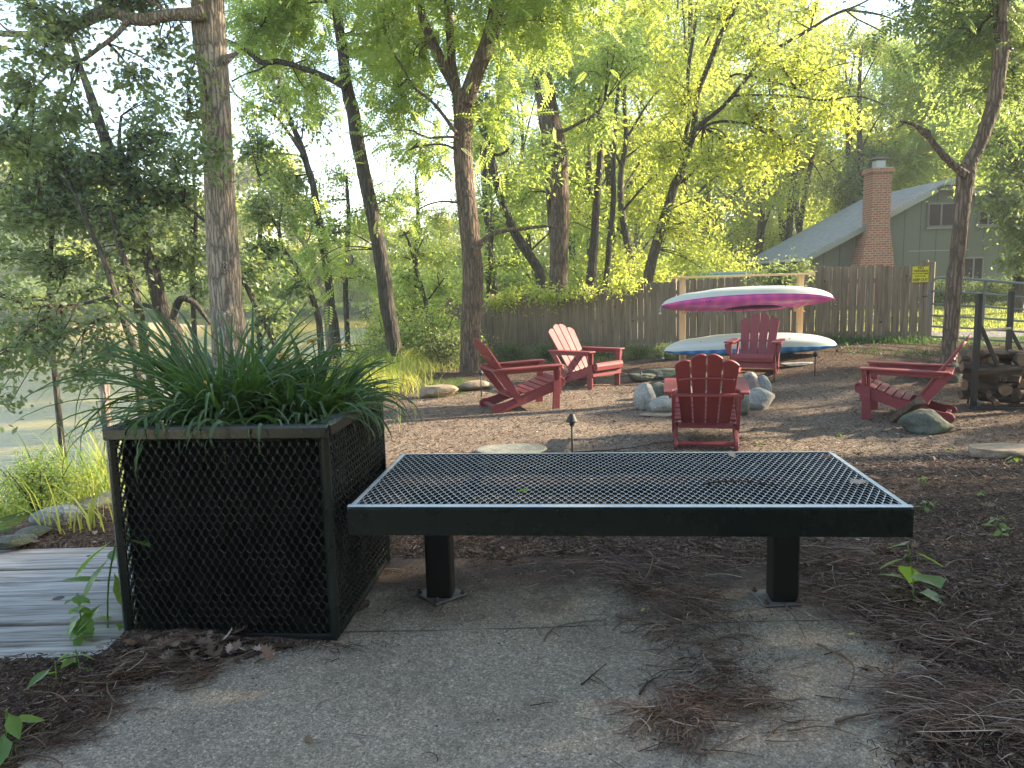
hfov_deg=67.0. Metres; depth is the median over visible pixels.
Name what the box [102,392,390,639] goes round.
planter
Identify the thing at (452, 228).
tree
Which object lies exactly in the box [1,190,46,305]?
tree
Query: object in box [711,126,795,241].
tree
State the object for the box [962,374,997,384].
firewood log
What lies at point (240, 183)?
tree
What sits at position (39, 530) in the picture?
edging rock
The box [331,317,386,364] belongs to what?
shrub
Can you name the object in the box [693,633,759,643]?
twig
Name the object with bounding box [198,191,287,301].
tree
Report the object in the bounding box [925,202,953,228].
window
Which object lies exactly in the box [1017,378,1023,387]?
firewood log
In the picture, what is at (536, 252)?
tree
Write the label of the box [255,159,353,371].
riverside tree
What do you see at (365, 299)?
shrub
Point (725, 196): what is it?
woodland tree
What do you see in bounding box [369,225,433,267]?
tree
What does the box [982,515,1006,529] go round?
sprout
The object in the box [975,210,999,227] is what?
window
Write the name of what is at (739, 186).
woodland tree
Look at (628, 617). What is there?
twig
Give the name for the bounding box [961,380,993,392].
firewood log
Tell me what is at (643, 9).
woodland tree
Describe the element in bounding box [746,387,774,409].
boulder
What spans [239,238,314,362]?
riverside tree
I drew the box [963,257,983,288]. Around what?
window
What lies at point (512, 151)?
woodland tree
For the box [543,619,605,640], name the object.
twig
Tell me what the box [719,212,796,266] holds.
shrub
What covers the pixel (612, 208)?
woodland tree
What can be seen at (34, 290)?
shrub
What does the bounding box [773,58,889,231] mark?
woodland tree
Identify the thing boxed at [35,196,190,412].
young oak
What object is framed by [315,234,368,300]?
tree
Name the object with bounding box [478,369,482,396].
path light
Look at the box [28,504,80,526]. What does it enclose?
rock
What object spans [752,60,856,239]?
woodland tree
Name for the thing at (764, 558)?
dry leaves
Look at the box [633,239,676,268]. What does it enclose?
shrub
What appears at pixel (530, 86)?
woodland tree
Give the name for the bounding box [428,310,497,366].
shrub
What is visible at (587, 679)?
twig
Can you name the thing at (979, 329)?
firewood rack
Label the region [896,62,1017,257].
woodland tree
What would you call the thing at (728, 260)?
shrub
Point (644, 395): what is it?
boulder
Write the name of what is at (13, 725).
seedling
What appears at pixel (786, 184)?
woodland tree
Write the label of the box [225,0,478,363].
walnut tree
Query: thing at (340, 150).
sky
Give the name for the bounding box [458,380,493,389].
sandstone block
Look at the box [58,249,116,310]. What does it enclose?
shrub
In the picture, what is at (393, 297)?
shrub
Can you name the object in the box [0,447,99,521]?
shrub
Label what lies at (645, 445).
twig
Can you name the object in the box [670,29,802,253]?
woodland tree
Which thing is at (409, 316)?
shrub
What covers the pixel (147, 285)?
shrub
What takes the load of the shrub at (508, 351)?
on the ground at (76, 539)
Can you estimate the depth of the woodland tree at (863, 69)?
61.03 m
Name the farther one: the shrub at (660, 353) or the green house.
the green house
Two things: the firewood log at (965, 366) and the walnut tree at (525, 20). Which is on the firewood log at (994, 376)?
the firewood log at (965, 366)
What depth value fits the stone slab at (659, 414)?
9.01 m
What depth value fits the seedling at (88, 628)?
2.70 m
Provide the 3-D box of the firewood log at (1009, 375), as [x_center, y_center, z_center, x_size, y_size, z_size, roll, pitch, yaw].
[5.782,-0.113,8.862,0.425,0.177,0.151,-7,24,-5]
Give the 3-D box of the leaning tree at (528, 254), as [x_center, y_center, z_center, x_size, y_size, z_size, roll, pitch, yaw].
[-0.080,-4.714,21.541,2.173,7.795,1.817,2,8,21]
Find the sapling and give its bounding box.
[385,208,461,323]
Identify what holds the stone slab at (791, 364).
on the ground at (76, 539)
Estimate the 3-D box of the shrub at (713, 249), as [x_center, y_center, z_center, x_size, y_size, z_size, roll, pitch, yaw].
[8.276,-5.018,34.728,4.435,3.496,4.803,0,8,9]
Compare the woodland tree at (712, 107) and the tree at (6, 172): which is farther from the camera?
the tree at (6, 172)
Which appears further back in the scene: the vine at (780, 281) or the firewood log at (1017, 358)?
the vine at (780, 281)
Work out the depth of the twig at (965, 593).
2.77 m
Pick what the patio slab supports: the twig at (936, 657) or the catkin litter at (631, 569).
the catkin litter at (631, 569)
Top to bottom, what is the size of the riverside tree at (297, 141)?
10.191 m
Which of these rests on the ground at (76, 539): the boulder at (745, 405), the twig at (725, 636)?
the boulder at (745, 405)
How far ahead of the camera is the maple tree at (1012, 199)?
20.78 m
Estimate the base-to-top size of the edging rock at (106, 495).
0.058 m
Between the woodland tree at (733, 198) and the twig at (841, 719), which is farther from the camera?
the woodland tree at (733, 198)
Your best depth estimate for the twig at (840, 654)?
2.46 m
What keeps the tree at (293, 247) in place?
on the ground at (76, 539)
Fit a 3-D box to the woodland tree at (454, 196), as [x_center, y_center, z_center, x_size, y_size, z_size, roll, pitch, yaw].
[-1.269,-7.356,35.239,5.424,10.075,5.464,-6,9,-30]
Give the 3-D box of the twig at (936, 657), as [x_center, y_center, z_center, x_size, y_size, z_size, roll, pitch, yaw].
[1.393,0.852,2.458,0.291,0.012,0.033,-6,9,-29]
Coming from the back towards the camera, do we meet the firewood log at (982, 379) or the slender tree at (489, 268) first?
the slender tree at (489, 268)
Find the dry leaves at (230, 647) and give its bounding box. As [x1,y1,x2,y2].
[95,625,289,670]
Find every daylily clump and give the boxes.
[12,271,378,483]
[151,320,420,447]
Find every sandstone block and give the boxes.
[419,384,457,397]
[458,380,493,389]
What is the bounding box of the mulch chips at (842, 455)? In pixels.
[383,363,1023,484]
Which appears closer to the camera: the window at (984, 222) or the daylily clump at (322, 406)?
the daylily clump at (322, 406)
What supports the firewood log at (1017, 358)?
on the firewood log
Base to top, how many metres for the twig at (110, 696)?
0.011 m
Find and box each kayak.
[659,286,835,320]
[662,333,838,358]
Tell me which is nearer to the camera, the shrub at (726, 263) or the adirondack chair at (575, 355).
the adirondack chair at (575, 355)
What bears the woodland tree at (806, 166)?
on the ground at (76, 539)
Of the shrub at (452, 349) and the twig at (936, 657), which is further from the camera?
the shrub at (452, 349)
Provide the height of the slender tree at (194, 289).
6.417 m
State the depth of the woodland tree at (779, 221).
43.09 m
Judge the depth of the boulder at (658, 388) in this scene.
10.00 m
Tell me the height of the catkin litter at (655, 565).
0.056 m
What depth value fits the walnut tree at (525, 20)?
13.46 m
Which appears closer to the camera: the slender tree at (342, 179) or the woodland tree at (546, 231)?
the slender tree at (342, 179)
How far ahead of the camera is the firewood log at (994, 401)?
8.65 m
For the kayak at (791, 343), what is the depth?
12.68 m
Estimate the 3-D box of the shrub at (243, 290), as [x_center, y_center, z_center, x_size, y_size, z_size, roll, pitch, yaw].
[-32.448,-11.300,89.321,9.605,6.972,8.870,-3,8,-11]
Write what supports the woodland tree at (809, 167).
on the ground at (76, 539)
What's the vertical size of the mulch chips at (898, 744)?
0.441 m
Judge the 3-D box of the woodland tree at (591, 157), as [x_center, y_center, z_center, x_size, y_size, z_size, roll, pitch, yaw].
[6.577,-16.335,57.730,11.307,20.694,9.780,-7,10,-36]
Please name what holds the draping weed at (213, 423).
in the planter
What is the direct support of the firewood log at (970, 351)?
on the firewood log at (965, 366)
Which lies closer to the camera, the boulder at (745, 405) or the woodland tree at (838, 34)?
the boulder at (745, 405)
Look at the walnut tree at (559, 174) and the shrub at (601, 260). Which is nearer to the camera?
the walnut tree at (559, 174)
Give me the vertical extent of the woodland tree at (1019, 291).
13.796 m
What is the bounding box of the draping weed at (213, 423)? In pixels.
[54,386,421,498]
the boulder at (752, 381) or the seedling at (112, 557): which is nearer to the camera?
the seedling at (112, 557)
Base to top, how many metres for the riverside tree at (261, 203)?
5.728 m
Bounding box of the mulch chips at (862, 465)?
[384,340,1023,477]
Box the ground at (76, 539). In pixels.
[0,293,1023,767]
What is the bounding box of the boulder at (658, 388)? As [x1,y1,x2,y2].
[652,382,667,397]
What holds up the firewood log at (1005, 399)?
on the firewood rack at (979, 329)
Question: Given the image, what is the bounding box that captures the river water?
[0,314,380,508]
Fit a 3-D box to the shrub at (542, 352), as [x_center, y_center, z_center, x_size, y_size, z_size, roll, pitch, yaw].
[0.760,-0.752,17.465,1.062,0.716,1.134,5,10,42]
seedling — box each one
[0,708,45,765]
[27,654,79,688]
[58,649,95,669]
[61,592,107,645]
[63,529,149,641]
[878,541,945,604]
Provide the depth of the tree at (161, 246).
94.55 m
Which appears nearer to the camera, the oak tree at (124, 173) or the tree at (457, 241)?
the oak tree at (124, 173)
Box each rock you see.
[0,534,37,548]
[15,525,55,536]
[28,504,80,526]
[75,504,94,514]
[76,498,110,507]
[90,492,122,499]
[628,372,655,381]
[642,368,675,379]
[898,409,953,434]
[947,363,961,382]
[968,443,1023,459]
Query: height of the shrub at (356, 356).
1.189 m
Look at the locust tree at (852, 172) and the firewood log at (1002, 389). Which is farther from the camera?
the locust tree at (852, 172)
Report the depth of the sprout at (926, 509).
3.83 m
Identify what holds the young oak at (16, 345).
on the ground at (76, 539)
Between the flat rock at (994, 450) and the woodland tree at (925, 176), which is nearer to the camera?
the flat rock at (994, 450)
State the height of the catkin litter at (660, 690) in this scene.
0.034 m
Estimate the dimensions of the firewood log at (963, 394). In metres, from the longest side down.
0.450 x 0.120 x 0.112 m
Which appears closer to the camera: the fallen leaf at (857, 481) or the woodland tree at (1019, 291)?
the fallen leaf at (857, 481)
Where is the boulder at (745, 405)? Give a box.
[737,395,749,415]
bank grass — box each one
[0,350,441,533]
[357,354,459,426]
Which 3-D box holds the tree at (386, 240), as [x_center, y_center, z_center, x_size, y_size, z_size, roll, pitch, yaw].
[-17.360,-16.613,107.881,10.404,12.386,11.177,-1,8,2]
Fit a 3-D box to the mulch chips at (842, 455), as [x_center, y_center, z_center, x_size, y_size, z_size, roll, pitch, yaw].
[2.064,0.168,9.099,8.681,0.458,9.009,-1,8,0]
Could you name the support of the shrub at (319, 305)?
on the ground at (76, 539)
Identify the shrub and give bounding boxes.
[0,260,37,310]
[0,275,67,318]
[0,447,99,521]
[15,267,99,313]
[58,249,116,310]
[78,277,151,314]
[122,255,178,312]
[140,262,207,308]
[165,269,209,314]
[204,266,261,307]
[239,235,303,312]
[263,275,321,314]
[290,254,339,309]
[303,241,375,315]
[312,357,354,381]
[326,348,375,369]
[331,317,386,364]
[335,266,398,308]
[345,293,417,352]
[352,309,435,366]
[359,267,422,321]
[365,290,461,365]
[369,278,453,335]
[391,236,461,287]
[393,344,423,364]
[397,259,461,305]
[397,299,482,368]
[400,287,461,321]
[404,322,493,370]
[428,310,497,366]
[452,257,531,294]
[483,257,547,297]
[489,341,526,361]
[507,278,548,293]
[508,250,583,287]
[523,338,561,360]
[528,255,614,289]
[568,220,663,285]
[568,240,636,277]
[602,244,685,284]
[623,343,654,359]
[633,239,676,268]
[634,246,719,284]
[650,340,678,359]
[662,233,745,271]
[666,227,767,278]
[692,214,781,270]
[693,244,752,277]
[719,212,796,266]
[909,274,979,305]
[943,268,995,304]
[970,273,1011,305]
[997,277,1012,302]
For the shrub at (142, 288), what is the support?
on the ground at (76, 539)
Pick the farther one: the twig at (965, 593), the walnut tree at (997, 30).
the walnut tree at (997, 30)
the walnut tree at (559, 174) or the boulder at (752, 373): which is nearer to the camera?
the boulder at (752, 373)
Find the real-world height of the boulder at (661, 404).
0.255 m
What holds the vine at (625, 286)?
attached to the board fence
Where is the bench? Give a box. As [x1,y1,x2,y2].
[347,451,913,606]
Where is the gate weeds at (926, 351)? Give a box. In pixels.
[815,333,1023,357]
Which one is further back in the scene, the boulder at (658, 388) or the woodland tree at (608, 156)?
the woodland tree at (608, 156)
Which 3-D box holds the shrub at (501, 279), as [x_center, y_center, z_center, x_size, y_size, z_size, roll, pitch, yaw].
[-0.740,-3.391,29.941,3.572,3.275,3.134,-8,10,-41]
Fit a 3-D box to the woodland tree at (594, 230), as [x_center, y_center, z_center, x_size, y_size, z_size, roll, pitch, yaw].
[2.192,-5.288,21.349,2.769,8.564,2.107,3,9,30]
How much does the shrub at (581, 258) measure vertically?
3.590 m
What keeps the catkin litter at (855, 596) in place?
on the ground at (76, 539)
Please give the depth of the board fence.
16.41 m
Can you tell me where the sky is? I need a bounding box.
[0,0,1019,280]
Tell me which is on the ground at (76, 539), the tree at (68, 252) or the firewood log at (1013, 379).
the tree at (68, 252)
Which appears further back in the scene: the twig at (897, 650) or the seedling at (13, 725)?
the twig at (897, 650)
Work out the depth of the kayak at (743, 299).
12.56 m
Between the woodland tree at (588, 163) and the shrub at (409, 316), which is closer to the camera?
the shrub at (409, 316)
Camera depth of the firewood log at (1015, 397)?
8.79 m
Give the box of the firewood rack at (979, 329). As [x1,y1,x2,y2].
[969,291,1023,409]
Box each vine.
[482,279,571,320]
[548,263,651,308]
[741,247,817,285]
[742,254,810,312]
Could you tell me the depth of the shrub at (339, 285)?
82.80 m
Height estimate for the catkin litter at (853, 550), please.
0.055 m
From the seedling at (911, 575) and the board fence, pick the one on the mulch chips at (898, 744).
the seedling at (911, 575)
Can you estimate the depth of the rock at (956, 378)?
10.56 m
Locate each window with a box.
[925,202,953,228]
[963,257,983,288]
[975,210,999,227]
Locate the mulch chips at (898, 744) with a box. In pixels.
[0,454,1023,767]
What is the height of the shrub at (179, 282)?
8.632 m
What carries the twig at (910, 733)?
on the ground at (76, 539)
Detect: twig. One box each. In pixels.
[6,749,62,765]
[27,728,62,741]
[106,645,144,703]
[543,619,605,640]
[574,428,722,452]
[580,663,614,691]
[615,613,698,634]
[639,674,661,694]
[641,549,653,583]
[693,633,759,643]
[703,480,777,485]
[783,602,806,640]
[786,725,855,735]
[816,643,854,689]
[834,699,909,722]
[882,641,910,675]
[906,724,938,735]
[924,649,948,666]
[959,577,1022,623]
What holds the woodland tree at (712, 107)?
on the ground at (76, 539)
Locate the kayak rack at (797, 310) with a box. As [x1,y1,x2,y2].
[672,273,814,360]
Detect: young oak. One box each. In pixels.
[0,176,148,433]
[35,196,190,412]
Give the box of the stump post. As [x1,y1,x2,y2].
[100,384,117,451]
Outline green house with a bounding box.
[745,157,1017,304]
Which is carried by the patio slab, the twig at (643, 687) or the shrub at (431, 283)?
the twig at (643, 687)
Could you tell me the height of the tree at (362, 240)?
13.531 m
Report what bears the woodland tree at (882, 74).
on the ground at (76, 539)
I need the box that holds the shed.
[675,271,763,317]
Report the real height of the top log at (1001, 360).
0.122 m
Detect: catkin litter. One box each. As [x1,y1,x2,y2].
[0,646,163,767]
[90,626,244,694]
[301,596,979,767]
[386,537,905,593]
[417,452,1023,484]
[565,546,764,661]
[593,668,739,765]
[611,604,878,767]
[735,537,993,609]
[782,563,1023,665]
[818,656,1023,767]
[839,476,1023,678]
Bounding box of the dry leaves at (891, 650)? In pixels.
[860,643,1023,719]
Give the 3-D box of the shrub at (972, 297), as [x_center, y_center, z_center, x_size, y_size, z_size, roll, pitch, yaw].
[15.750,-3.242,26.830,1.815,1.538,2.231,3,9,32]
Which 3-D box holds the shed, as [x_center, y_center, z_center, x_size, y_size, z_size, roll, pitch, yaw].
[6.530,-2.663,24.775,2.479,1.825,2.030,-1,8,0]
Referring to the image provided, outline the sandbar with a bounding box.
[71,323,203,330]
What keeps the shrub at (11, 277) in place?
on the ground at (76, 539)
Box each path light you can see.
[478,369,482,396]
[566,413,577,452]
[812,351,817,375]
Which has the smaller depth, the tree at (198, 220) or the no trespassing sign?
the no trespassing sign
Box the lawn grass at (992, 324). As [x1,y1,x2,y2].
[783,303,1023,331]
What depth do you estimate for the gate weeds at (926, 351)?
13.21 m
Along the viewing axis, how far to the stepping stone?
7.30 m
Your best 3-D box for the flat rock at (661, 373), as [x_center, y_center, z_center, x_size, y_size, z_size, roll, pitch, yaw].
[2.369,-0.150,12.118,0.710,0.186,0.353,-1,8,0]
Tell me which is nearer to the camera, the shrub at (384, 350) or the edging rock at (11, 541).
the edging rock at (11, 541)
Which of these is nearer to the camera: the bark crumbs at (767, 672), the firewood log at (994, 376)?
the bark crumbs at (767, 672)
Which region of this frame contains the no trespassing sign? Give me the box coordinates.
[912,266,928,281]
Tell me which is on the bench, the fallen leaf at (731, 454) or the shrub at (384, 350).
the fallen leaf at (731, 454)
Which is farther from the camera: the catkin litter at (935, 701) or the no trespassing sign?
the no trespassing sign
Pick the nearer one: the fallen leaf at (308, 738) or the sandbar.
the fallen leaf at (308, 738)
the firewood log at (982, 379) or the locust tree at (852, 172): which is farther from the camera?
the locust tree at (852, 172)
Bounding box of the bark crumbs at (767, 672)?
[101,554,931,748]
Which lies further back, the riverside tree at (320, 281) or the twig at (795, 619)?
the riverside tree at (320, 281)
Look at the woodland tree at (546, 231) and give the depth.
40.65 m
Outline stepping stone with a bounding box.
[475,443,546,452]
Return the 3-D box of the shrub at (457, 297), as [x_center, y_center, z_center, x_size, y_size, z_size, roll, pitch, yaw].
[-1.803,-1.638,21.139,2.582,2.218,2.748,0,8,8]
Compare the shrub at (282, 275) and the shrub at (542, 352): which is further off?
the shrub at (282, 275)
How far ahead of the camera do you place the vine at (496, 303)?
18.35 m
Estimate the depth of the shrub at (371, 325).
23.54 m
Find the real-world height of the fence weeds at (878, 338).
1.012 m
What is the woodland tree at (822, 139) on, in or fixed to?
on the ground at (76, 539)
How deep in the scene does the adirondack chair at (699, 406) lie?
7.29 m
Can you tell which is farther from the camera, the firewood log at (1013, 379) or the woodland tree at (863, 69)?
the woodland tree at (863, 69)
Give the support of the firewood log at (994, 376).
on the firewood log at (982, 379)
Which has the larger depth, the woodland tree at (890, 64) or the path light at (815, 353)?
the woodland tree at (890, 64)
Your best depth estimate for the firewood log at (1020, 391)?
8.75 m
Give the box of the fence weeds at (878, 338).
[480,331,932,363]
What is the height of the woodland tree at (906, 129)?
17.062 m
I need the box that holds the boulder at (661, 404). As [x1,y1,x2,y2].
[649,396,675,411]
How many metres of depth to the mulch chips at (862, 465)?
8.27 m
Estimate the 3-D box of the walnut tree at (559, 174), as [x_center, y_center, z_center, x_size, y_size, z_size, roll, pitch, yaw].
[1.552,-7.373,19.984,4.811,13.333,3.146,-1,8,0]
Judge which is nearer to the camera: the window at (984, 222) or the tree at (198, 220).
the window at (984, 222)
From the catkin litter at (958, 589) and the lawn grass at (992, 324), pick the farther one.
the lawn grass at (992, 324)
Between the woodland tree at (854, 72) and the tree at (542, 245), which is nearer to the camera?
the woodland tree at (854, 72)
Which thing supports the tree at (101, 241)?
on the ground at (76, 539)
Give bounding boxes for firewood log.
[956,367,1001,379]
[957,355,988,363]
[958,390,985,398]
[959,361,991,372]
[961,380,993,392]
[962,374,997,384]
[967,345,972,360]
[978,395,1019,403]
[980,349,1012,359]
[985,389,1013,397]
[987,355,999,363]
[987,396,998,405]
[989,375,1021,383]
[994,382,1012,395]
[1001,370,1023,382]
[1007,349,1023,354]
[1011,392,1023,401]
[1012,353,1023,365]
[1012,388,1023,398]
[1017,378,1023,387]
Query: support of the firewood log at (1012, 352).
on the firewood log
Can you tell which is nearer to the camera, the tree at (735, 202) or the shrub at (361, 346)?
the shrub at (361, 346)
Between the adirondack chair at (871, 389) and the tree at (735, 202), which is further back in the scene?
the tree at (735, 202)
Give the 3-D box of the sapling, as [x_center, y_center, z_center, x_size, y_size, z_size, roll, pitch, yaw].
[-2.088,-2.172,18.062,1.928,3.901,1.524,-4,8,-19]
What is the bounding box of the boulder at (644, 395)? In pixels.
[634,383,655,410]
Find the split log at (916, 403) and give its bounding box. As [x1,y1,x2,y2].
[889,397,925,422]
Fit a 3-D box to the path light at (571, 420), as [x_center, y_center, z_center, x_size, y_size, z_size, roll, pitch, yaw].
[0.489,0.508,6.277,0.103,0.544,0.103,-1,8,0]
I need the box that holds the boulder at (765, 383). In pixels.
[757,375,771,391]
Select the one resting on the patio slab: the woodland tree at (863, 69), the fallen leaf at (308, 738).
the fallen leaf at (308, 738)
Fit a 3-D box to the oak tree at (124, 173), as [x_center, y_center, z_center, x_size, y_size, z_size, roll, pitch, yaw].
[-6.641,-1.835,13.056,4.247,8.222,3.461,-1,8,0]
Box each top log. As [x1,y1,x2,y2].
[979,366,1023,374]
[980,358,1011,363]
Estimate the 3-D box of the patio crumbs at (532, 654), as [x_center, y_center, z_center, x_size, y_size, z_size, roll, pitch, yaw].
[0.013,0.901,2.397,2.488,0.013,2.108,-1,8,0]
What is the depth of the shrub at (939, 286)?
26.68 m
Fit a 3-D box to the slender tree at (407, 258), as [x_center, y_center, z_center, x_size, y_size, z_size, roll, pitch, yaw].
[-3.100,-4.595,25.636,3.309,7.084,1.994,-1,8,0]
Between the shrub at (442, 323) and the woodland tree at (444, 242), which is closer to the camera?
the shrub at (442, 323)
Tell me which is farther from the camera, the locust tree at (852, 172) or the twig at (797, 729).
the locust tree at (852, 172)
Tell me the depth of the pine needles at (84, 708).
2.23 m
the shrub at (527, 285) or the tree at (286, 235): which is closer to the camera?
the shrub at (527, 285)
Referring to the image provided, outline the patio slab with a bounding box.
[16,554,935,767]
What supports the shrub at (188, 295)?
on the ground at (76, 539)
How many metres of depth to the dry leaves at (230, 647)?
2.60 m
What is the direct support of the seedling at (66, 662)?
on the ground at (76, 539)
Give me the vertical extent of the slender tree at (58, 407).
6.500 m
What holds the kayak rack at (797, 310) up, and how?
on the ground at (76, 539)
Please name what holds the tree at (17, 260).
on the ground at (76, 539)
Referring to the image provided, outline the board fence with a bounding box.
[445,260,935,361]
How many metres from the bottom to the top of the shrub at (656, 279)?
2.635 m
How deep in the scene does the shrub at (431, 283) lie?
27.48 m
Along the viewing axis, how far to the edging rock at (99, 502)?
4.28 m
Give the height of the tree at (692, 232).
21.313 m
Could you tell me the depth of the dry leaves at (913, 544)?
3.98 m
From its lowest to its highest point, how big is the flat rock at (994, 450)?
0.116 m
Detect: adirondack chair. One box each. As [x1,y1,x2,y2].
[474,338,564,413]
[548,324,624,389]
[663,353,749,450]
[724,314,785,381]
[854,334,971,422]
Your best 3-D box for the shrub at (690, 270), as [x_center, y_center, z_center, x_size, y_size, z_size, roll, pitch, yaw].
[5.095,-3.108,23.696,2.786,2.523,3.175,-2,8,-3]
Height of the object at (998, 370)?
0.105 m
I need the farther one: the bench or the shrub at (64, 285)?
the shrub at (64, 285)
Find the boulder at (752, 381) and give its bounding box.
[741,374,759,389]
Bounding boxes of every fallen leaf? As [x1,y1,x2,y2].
[304,733,312,742]
[728,451,736,456]
[849,478,866,483]
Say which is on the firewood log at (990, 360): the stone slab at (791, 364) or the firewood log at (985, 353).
the firewood log at (985, 353)
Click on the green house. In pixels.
(880, 222)
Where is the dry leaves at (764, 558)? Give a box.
[10,386,1022,691]
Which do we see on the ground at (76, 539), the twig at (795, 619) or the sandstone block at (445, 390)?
the sandstone block at (445, 390)
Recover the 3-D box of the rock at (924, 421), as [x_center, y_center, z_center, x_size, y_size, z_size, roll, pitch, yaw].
[4.212,0.387,7.885,0.508,0.267,0.416,0,8,12]
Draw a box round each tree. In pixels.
[0,0,386,375]
[0,34,210,366]
[0,147,114,474]
[0,158,82,307]
[0,174,120,307]
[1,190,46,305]
[29,186,173,310]
[72,220,187,306]
[86,177,208,377]
[98,192,207,306]
[152,183,245,271]
[185,192,249,303]
[190,136,325,303]
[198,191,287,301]
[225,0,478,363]
[230,52,359,365]
[231,80,330,358]
[235,173,335,362]
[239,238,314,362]
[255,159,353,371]
[276,218,317,299]
[278,0,664,372]
[279,239,308,297]
[286,152,397,354]
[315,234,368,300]
[338,219,388,299]
[354,222,405,291]
[366,243,412,315]
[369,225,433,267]
[371,140,461,294]
[406,215,461,267]
[418,223,461,287]
[425,126,543,295]
[448,221,461,279]
[449,52,585,288]
[450,84,530,295]
[454,112,549,270]
[468,55,546,297]
[474,79,547,292]
[476,137,585,275]
[480,0,684,270]
[488,13,671,292]
[498,119,668,263]
[506,31,649,269]
[507,0,711,259]
[527,40,655,257]
[536,0,728,288]
[559,29,639,288]
[562,2,691,252]
[571,6,664,287]
[591,0,759,254]
[596,0,796,267]
[602,159,721,259]
[617,24,760,248]
[618,0,897,309]
[634,0,807,251]
[648,187,725,248]
[655,129,783,239]
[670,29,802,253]
[692,1,827,246]
[696,0,871,270]
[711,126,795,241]
[730,13,872,231]
[746,95,801,240]
[749,2,898,248]
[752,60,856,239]
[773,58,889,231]
[784,70,854,233]
[793,40,942,225]
[795,0,935,224]
[802,148,851,230]
[814,11,948,201]
[816,27,1001,216]
[817,46,906,212]
[832,37,941,197]
[842,0,1023,363]
[867,13,1017,191]
[882,0,1023,143]
[891,0,1018,208]
[892,0,1023,312]
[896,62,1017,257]
[939,0,1022,157]
[960,104,1023,288]
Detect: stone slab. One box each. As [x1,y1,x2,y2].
[639,412,671,416]
[780,362,812,366]
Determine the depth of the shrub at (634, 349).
15.18 m
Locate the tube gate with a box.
[922,276,1023,343]
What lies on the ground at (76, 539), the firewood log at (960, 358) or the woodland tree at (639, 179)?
the woodland tree at (639, 179)
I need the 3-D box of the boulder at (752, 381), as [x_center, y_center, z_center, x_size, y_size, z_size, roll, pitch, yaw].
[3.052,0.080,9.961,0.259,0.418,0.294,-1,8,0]
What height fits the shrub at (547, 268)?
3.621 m
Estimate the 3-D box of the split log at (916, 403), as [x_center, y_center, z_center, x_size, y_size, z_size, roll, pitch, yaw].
[4.126,0.274,8.089,0.113,0.354,0.561,-1,8,1]
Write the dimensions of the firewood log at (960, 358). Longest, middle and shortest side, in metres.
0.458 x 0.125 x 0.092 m
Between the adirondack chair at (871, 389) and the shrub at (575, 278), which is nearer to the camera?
the adirondack chair at (871, 389)
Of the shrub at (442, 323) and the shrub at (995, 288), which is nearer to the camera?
the shrub at (442, 323)
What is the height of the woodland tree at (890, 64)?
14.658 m
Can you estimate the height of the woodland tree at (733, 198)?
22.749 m
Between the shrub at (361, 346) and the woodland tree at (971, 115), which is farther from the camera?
the woodland tree at (971, 115)
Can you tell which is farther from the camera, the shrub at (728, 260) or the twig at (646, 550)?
the shrub at (728, 260)
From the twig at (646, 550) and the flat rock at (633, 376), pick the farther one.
the flat rock at (633, 376)
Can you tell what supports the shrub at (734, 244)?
on the ground at (76, 539)
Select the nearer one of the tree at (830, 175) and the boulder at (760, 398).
the boulder at (760, 398)
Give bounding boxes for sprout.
[915,500,934,512]
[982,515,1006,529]
[992,527,1010,537]
[1005,453,1023,464]
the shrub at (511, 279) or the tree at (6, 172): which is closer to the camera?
the shrub at (511, 279)
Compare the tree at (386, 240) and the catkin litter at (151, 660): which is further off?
the tree at (386, 240)
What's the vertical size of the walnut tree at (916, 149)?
15.384 m
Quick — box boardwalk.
[0,547,135,657]
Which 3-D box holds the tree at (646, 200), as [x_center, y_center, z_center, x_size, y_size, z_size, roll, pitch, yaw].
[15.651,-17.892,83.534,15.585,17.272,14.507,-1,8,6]
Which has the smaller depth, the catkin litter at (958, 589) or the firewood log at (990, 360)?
the catkin litter at (958, 589)
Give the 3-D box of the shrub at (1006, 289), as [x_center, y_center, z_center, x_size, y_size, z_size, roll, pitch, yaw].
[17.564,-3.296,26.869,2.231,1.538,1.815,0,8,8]
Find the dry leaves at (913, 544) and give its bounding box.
[31,407,1020,608]
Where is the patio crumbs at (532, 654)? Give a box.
[55,554,902,767]
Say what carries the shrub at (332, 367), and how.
on the ground at (76, 539)
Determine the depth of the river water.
24.88 m
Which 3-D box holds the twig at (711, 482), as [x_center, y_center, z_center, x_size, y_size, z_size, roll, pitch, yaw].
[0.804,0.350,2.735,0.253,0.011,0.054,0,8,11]
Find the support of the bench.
on the patio slab
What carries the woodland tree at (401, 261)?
on the ground at (76, 539)
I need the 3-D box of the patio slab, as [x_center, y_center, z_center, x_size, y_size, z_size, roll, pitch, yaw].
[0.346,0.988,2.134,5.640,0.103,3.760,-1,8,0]
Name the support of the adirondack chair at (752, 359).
on the ground at (76, 539)
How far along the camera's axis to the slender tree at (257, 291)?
18.44 m
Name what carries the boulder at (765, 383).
on the ground at (76, 539)
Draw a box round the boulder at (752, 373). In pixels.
[744,372,757,377]

